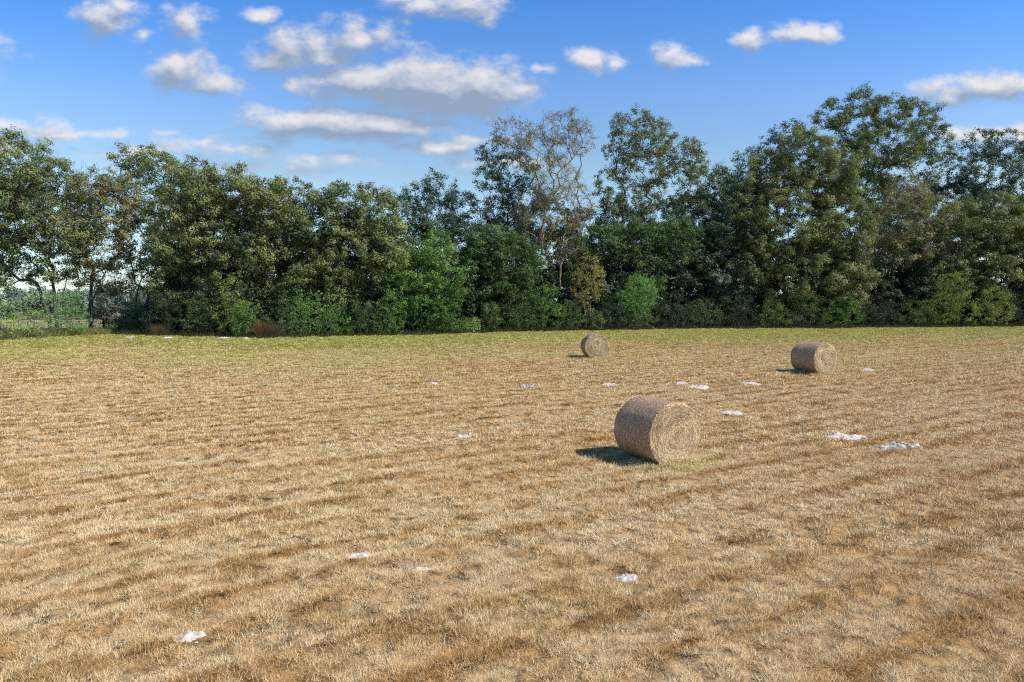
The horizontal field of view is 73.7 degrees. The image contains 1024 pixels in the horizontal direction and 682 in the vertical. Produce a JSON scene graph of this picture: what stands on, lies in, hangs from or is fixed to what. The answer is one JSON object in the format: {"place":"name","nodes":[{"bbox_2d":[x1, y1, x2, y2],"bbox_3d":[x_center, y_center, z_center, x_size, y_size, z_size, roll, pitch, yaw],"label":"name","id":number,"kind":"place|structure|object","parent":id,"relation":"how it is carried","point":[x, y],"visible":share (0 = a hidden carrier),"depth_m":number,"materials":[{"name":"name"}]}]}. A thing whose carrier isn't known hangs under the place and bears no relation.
{"place":"outdoors","nodes":[
{"label":"outdoors","id":0,"kind":"place"},
{"bbox_2d":[0,301,1023,681],"bbox_3d":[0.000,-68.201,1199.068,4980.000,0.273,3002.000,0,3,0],"label":"ground","id":1,"kind":"structure","parent":0,"point":[634,617],"depth_m":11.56,"materials":[{"name":"brown plant"}]},
{"bbox_2d":[0,297,35,339],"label":"shrub","id":2,"kind":"object","parent":1,"relation":"on","point":[8,324],"visible":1,"depth_m":63.72,"materials":[{"name":"green plant"}]},
{"bbox_2d":[12,287,56,337],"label":"shrub","id":3,"kind":"object","parent":1,"relation":"on","point":[31,314],"visible":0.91,"depth_m":67.36,"materials":[{"name":"green plant"}]},
{"bbox_2d":[0,319,104,330],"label":"wire fence","id":4,"kind":"object","parent":1,"relation":"on","point":[47,324],"visible":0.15,"depth_m":79.78,"materials":[{"name":"brown metal"}]},
{"bbox_2d":[0,124,108,329],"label":"oak tree","id":5,"kind":"object","parent":1,"relation":"on","point":[19,202],"visible":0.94,"depth_m":77.46,"materials":[{"name":"green plant"}]},
{"bbox_2d":[0,325,116,339],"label":"roadside weeds","id":6,"kind":"object","parent":1,"relation":"on","point":[91,331],"visible":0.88,"depth_m":71.17,"materials":[{"name":"plant"}]},
{"bbox_2d":[39,289,97,335],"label":"shrub","id":7,"kind":"object","parent":1,"relation":"on","point":[67,309],"visible":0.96,"depth_m":71.53,"materials":[{"name":"green plant"}]},
{"bbox_2d":[0,285,150,319],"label":"distant wood","id":8,"kind":"object","parent":1,"relation":"on","point":[19,295],"visible":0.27,"depth_m":132.66,"materials":[{"name":"green plant"}]},
{"bbox_2d":[54,164,149,327],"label":"oak tree","id":9,"kind":"object","parent":1,"relation":"on","point":[105,189],"visible":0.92,"depth_m":79.00,"materials":[{"name":"green plant"}]},
{"bbox_2d":[86,283,129,328],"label":"shrub","id":10,"kind":"object","parent":1,"relation":"on","point":[107,321],"visible":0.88,"depth_m":78.33,"materials":[{"name":"green plant"}]},
{"bbox_2d":[109,298,146,331],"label":"shrub","id":11,"kind":"object","parent":1,"relation":"on","point":[132,313],"visible":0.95,"depth_m":76.95,"materials":[{"name":"green plant"}]},
{"bbox_2d":[106,141,194,310],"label":"oak tree","id":12,"kind":"object","parent":1,"relation":"on","point":[143,167],"visible":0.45,"depth_m":81.18,"materials":[{"name":"green plant"}]},
{"bbox_2d":[146,323,169,335],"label":"dead weed","id":13,"kind":"object","parent":1,"relation":"on","point":[155,331],"visible":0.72,"depth_m":71.64,"materials":[{"name":"plant"}]},
{"bbox_2d":[135,289,188,332],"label":"shrub","id":14,"kind":"object","parent":1,"relation":"on","point":[162,318],"visible":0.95,"depth_m":73.45,"materials":[{"name":"green plant"}]},
{"bbox_2d":[173,630,205,642],"bbox_3d":[-3.526,3.251,7.495,0.421,0.153,0.329,0,3,0],"label":"sand mound","id":15,"kind":"object","parent":1,"relation":"on","point":[193,635],"visible":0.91,"depth_m":7.45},
{"bbox_2d":[180,290,221,334],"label":"shrub","id":16,"kind":"object","parent":1,"relation":"on","point":[200,317],"visible":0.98,"depth_m":71.03,"materials":[{"name":"green plant"}]},
{"bbox_2d":[140,154,300,332],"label":"oak tree","id":17,"kind":"object","parent":1,"relation":"on","point":[222,206],"visible":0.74,"depth_m":73.70,"materials":[{"name":"green plant"}]},
{"bbox_2d":[207,274,250,333],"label":"shrub","id":18,"kind":"object","parent":1,"relation":"on","point":[229,317],"visible":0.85,"depth_m":70.22,"materials":[{"name":"green plant"}]},
{"bbox_2d":[230,301,261,336],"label":"shrub","id":19,"kind":"object","parent":1,"relation":"on","point":[245,315],"visible":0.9,"depth_m":68.65,"materials":[{"name":"green plant"}]},
{"bbox_2d":[248,318,273,336],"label":"dead weed","id":20,"kind":"object","parent":1,"relation":"on","point":[260,329],"visible":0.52,"depth_m":67.47,"materials":[{"name":"plant"}]},
{"bbox_2d":[262,323,287,336],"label":"dead weed","id":21,"kind":"object","parent":1,"relation":"on","point":[275,331],"visible":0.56,"depth_m":67.97,"materials":[{"name":"plant"}]},
{"bbox_2d":[262,293,301,333],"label":"shrub","id":22,"kind":"object","parent":1,"relation":"on","point":[284,314],"visible":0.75,"depth_m":70.05,"materials":[{"name":"green plant"}]},
{"bbox_2d":[245,175,349,331],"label":"oak tree","id":23,"kind":"object","parent":1,"relation":"on","point":[303,267],"visible":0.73,"depth_m":73.61,"materials":[{"name":"green plant"}]},
{"bbox_2d":[285,286,326,334],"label":"shrub","id":24,"kind":"object","parent":1,"relation":"on","point":[304,317],"visible":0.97,"depth_m":70.11,"materials":[{"name":"green plant"}]},
{"bbox_2d":[314,303,355,334],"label":"shrub","id":25,"kind":"object","parent":1,"relation":"on","point":[336,321],"visible":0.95,"depth_m":70.54,"materials":[{"name":"green plant"}]},
{"bbox_2d":[347,551,370,557],"bbox_3d":[-2.227,3.112,9.881,0.456,0.132,0.297,0,3,0],"label":"sand mound","id":26,"kind":"object","parent":1,"relation":"on","point":[360,554],"visible":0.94,"depth_m":9.80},
{"bbox_2d":[302,178,418,332],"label":"oak tree","id":27,"kind":"object","parent":1,"relation":"on","point":[354,234],"visible":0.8,"depth_m":74.98,"materials":[{"name":"green plant"}]},
{"bbox_2d":[338,295,382,334],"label":"shrub","id":28,"kind":"object","parent":1,"relation":"on","point":[359,324],"visible":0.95,"depth_m":71.72,"materials":[{"name":"green plant"}]},
{"bbox_2d":[372,286,406,333],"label":"shrub","id":29,"kind":"object","parent":1,"relation":"on","point":[391,317],"visible":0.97,"depth_m":72.65,"materials":[{"name":"green plant"}]},
{"bbox_2d":[412,566,430,571],"bbox_3d":[-1.244,3.152,9.368,0.338,0.117,0.261,0,3,0],"label":"sand mound","id":30,"kind":"object","parent":1,"relation":"on","point":[423,568],"visible":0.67,"depth_m":9.34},
{"bbox_2d":[377,223,470,332],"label":"bright tree","id":31,"kind":"object","parent":1,"relation":"on","point":[436,283],"visible":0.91,"depth_m":75.31,"materials":[{"name":"green plant"}]},
{"bbox_2d":[384,167,503,274],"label":"oak tree","id":32,"kind":"object","parent":1,"relation":"on","point":[451,218],"visible":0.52,"depth_m":92.73,"materials":[{"name":"green plant"}]},
{"bbox_2d":[430,304,470,332],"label":"shrub","id":33,"kind":"object","parent":1,"relation":"on","point":[453,325],"visible":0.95,"depth_m":75.25,"materials":[{"name":"green plant"}]},
{"bbox_2d":[454,434,468,437],"bbox_3d":[-1.360,2.609,18.785,0.418,0.098,0.408,-3,5,-42],"label":"rock","id":34,"kind":"object","parent":1,"relation":"on","point":[462,435],"visible":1,"depth_m":18.71,"materials":[{"name":"white stone"}]},
{"bbox_2d":[456,316,482,332],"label":"shrub","id":35,"kind":"object","parent":1,"relation":"on","point":[473,321],"visible":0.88,"depth_m":77.17,"materials":[{"name":"green plant"}]},
{"bbox_2d":[476,301,503,331],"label":"shrub","id":36,"kind":"object","parent":1,"relation":"on","point":[488,320],"visible":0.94,"depth_m":78.91,"materials":[{"name":"green plant"}]},
{"bbox_2d":[446,221,549,329],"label":"oak tree","id":37,"kind":"object","parent":1,"relation":"on","point":[506,282],"visible":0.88,"depth_m":81.95,"materials":[{"name":"green plant"}]},
{"bbox_2d":[472,133,552,262],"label":"oak tree","id":38,"kind":"object","parent":1,"relation":"on","point":[497,176],"visible":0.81,"depth_m":94.47,"materials":[{"name":"green plant"}]},
{"bbox_2d":[495,288,535,330],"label":"shrub","id":39,"kind":"object","parent":1,"relation":"on","point":[518,325],"visible":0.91,"depth_m":81.40,"materials":[{"name":"green plant"}]},
{"bbox_2d":[486,103,600,326],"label":"sparse tree","id":40,"kind":"object","parent":1,"relation":"on","point":[547,202],"visible":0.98,"depth_m":90.20,"materials":[{"name":"green plant"}]},
{"bbox_2d":[524,284,568,329],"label":"shrub","id":41,"kind":"object","parent":1,"relation":"on","point":[547,306],"visible":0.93,"depth_m":82.59,"materials":[{"name":"green plant"}]},
{"bbox_2d":[484,194,611,324],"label":"oak tree","id":42,"kind":"object","parent":1,"relation":"on","point":[548,228],"visible":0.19,"depth_m":99.22,"materials":[{"name":"green plant"}]},
{"bbox_2d":[114,208,1023,333],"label":"undergrowth","id":43,"kind":"object","parent":1,"relation":"on","point":[891,276],"visible":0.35,"depth_m":90.93,"materials":[{"name":"green plant"}]},
{"bbox_2d":[554,298,585,329],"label":"shrub","id":44,"kind":"object","parent":1,"relation":"on","point":[570,323],"visible":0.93,"depth_m":83.45,"materials":[{"name":"green plant"}]},
{"bbox_2d":[570,253,607,324],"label":"sapling","id":45,"kind":"object","parent":1,"relation":"on","point":[588,282],"visible":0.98,"depth_m":85.77,"materials":[{"name":"green plant"}]},
{"bbox_2d":[582,308,606,328],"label":"shrub","id":46,"kind":"object","parent":1,"relation":"on","point":[593,320],"visible":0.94,"depth_m":84.08,"materials":[{"name":"green plant"}]},
{"bbox_2d":[580,333,609,357],"bbox_3d":[5.421,0.309,44.669,1.724,1.665,1.670,0,3,-6],"label":"hay bale","id":47,"kind":"object","parent":1,"relation":"on","point":[594,345],"visible":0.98,"depth_m":43.96,"materials":[{"name":"plant"}]},
{"bbox_2d":[596,302,628,328],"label":"shrub","id":48,"kind":"object","parent":1,"relation":"on","point":[621,318],"visible":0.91,"depth_m":85.36,"materials":[{"name":"green plant"}]},
{"bbox_2d":[547,213,703,323],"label":"oak tree","id":49,"kind":"object","parent":1,"relation":"on","point":[619,230],"visible":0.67,"depth_m":92.86,"materials":[{"name":"green plant"}]},
{"bbox_2d":[615,573,638,581],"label":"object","id":50,"kind":"object","parent":1,"relation":"on","point":[628,577],"visible":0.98,"depth_m":9.11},
{"bbox_2d":[612,270,659,327],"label":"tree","id":51,"kind":"object","parent":1,"relation":"on","point":[636,299],"visible":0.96,"depth_m":86.70,"materials":[{"name":"green plant"}]},
{"bbox_2d":[625,305,659,328],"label":"shrub","id":52,"kind":"object","parent":1,"relation":"on","point":[638,317],"visible":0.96,"depth_m":85.85,"materials":[{"name":"green plant"}]},
{"bbox_2d":[589,103,710,325],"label":"oak tree","id":53,"kind":"object","parent":1,"relation":"on","point":[620,201],"visible":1,"depth_m":94.80,"materials":[{"name":"green plant"}]},
{"bbox_2d":[614,395,700,464],"bbox_3d":[3.402,2.091,16.067,1.593,1.568,1.588,-2,4,-28],"label":"hay bale","id":54,"kind":"object","parent":1,"relation":"on","point":[656,430],"visible":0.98,"depth_m":15.53,"materials":[{"name":"plant"}]},
{"bbox_2d":[597,190,722,312],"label":"oak tree","id":55,"kind":"object","parent":1,"relation":"on","point":[665,211],"visible":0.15,"depth_m":104.38,"materials":[{"name":"green plant"}]},
{"bbox_2d":[647,289,694,327],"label":"shrub","id":56,"kind":"object","parent":1,"relation":"on","point":[668,321],"visible":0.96,"depth_m":88.18,"materials":[{"name":"green plant"}]},
{"bbox_2d":[686,385,709,388],"bbox_3d":[7.958,1.980,29.207,1.091,0.220,0.725,0,3,0],"label":"sand mound","id":57,"kind":"object","parent":1,"relation":"on","point":[700,386],"visible":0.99,"depth_m":29.07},
{"bbox_2d":[685,297,723,327],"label":"shrub","id":58,"kind":"object","parent":1,"relation":"on","point":[718,318],"visible":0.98,"depth_m":89.14,"materials":[{"name":"green plant"}]},
{"bbox_2d":[656,161,778,325],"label":"oak tree","id":59,"kind":"object","parent":1,"relation":"on","point":[710,237],"visible":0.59,"depth_m":95.24,"materials":[{"name":"green plant"}]},
{"bbox_2d":[718,410,741,414],"bbox_3d":[7.298,2.402,22.777,0.922,0.183,0.564,0,3,0],"label":"sand mound","id":60,"kind":"object","parent":1,"relation":"on","point":[737,412],"visible":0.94,"depth_m":22.65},
{"bbox_2d":[714,295,761,326],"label":"shrub","id":61,"kind":"object","parent":1,"relation":"on","point":[743,313],"visible":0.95,"depth_m":89.99,"materials":[{"name":"green plant"}]},
{"bbox_2d":[730,118,809,323],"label":"oak tree","id":62,"kind":"object","parent":1,"relation":"on","point":[773,138],"visible":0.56,"depth_m":103.02,"materials":[{"name":"green plant"}]},
{"bbox_2d":[750,298,793,326],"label":"shrub","id":63,"kind":"object","parent":1,"relation":"on","point":[776,320],"visible":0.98,"depth_m":90.76,"materials":[{"name":"green plant"}]},
{"bbox_2d":[713,123,883,325],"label":"oak tree","id":64,"kind":"object","parent":1,"relation":"on","point":[826,164],"visible":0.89,"depth_m":93.88,"materials":[{"name":"green plant"}]},
{"bbox_2d":[786,292,831,326],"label":"shrub","id":65,"kind":"object","parent":1,"relation":"on","point":[811,310],"visible":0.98,"depth_m":91.50,"materials":[{"name":"green plant"}]},
{"bbox_2d":[790,342,837,372],"bbox_3d":[15.712,0.840,35.571,1.733,1.673,1.812,-1,4,-23],"label":"hay bale","id":66,"kind":"object","parent":1,"relation":"on","point":[816,357],"visible":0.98,"depth_m":34.95,"materials":[{"name":"plant"}]},
{"bbox_2d":[821,432,866,439],"bbox_3d":[9.137,2.612,18.785,1.368,0.214,0.495,0,3,0],"label":"rock","id":67,"kind":"object","parent":1,"relation":"on","point":[849,437],"visible":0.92,"depth_m":18.69,"materials":[{"name":"white stone"}]},
{"bbox_2d":[823,295,869,326],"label":"shrub","id":68,"kind":"object","parent":1,"relation":"on","point":[844,317],"visible":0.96,"depth_m":92.44,"materials":[{"name":"green plant"}]},
{"bbox_2d":[857,293,901,325],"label":"shrub","id":69,"kind":"object","parent":1,"relation":"on","point":[877,315],"visible":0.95,"depth_m":93.81,"materials":[{"name":"green plant"}]},
{"bbox_2d":[806,80,958,311],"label":"oak tree","id":70,"kind":"object","parent":1,"relation":"on","point":[900,149],"visible":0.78,"depth_m":106.40,"materials":[{"name":"green plant"}]},
{"bbox_2d":[874,441,922,449],"bbox_3d":[9.809,2.662,17.367,1.331,0.226,0.608,0,3,0],"label":"rock","id":71,"kind":"object","parent":1,"relation":"on","point":[894,445],"visible":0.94,"depth_m":17.23,"materials":[{"name":"grey stone"}]},
{"bbox_2d":[856,176,964,324],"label":"sparse tree","id":72,"kind":"object","parent":1,"relation":"on","point":[927,201],"visible":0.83,"depth_m":99.71,"materials":[{"name":"green plant"}]},
{"bbox_2d":[893,297,940,326],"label":"shrub","id":73,"kind":"object","parent":1,"relation":"on","point":[909,304],"visible":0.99,"depth_m":94.83,"materials":[{"name":"green plant"}]},
{"bbox_2d":[829,172,1023,322],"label":"oak tree","id":74,"kind":"object","parent":1,"relation":"on","point":[943,189],"visible":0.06,"depth_m":111.16,"materials":[{"name":"green plant"}]},
{"bbox_2d":[927,270,983,325],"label":"shrub","id":75,"kind":"object","parent":1,"relation":"on","point":[955,298],"visible":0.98,"depth_m":95.63,"materials":[{"name":"green plant"}]},
{"bbox_2d":[901,187,1023,324],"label":"oak tree","id":76,"kind":"object","parent":1,"relation":"on","point":[1011,250],"visible":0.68,"depth_m":99.47,"materials":[{"name":"green plant"}]},
{"bbox_2d":[939,127,1023,321],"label":"oak tree","id":77,"kind":"object","parent":1,"relation":"on","point":[996,153],"visible":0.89,"depth_m":106.68,"materials":[{"name":"green plant"}]},
{"bbox_2d":[974,285,1019,324],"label":"shrub","id":78,"kind":"object","parent":1,"relation":"on","point":[992,307],"visible":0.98,"depth_m":96.26,"materials":[{"name":"green plant"}]},
{"bbox_2d":[1003,297,1023,323],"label":"shrub","id":79,"kind":"object","parent":1,"relation":"on","point":[1018,313],"visible":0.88,"depth_m":97.62,"materials":[{"name":"green plant"}]},
{"bbox_2d":[0,0,1023,300],"label":"sky","id":80,"kind":"structure","parent":0,"point":[319,92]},
{"bbox_2d":[110,321,1023,338],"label":"edge grass","id":81,"kind":"structure","parent":0,"point":[286,334],"depth_m":80.94,"materials":[{"name":"plant"}]},
{"bbox_2d":[739,382,761,384],"bbox_3d":[10.626,1.895,30.369,1.017,0.160,0.565,0,3,0],"label":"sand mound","id":82,"kind":"object","parent":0,"point":[750,383],"visible":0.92,"depth_m":30.30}
]}

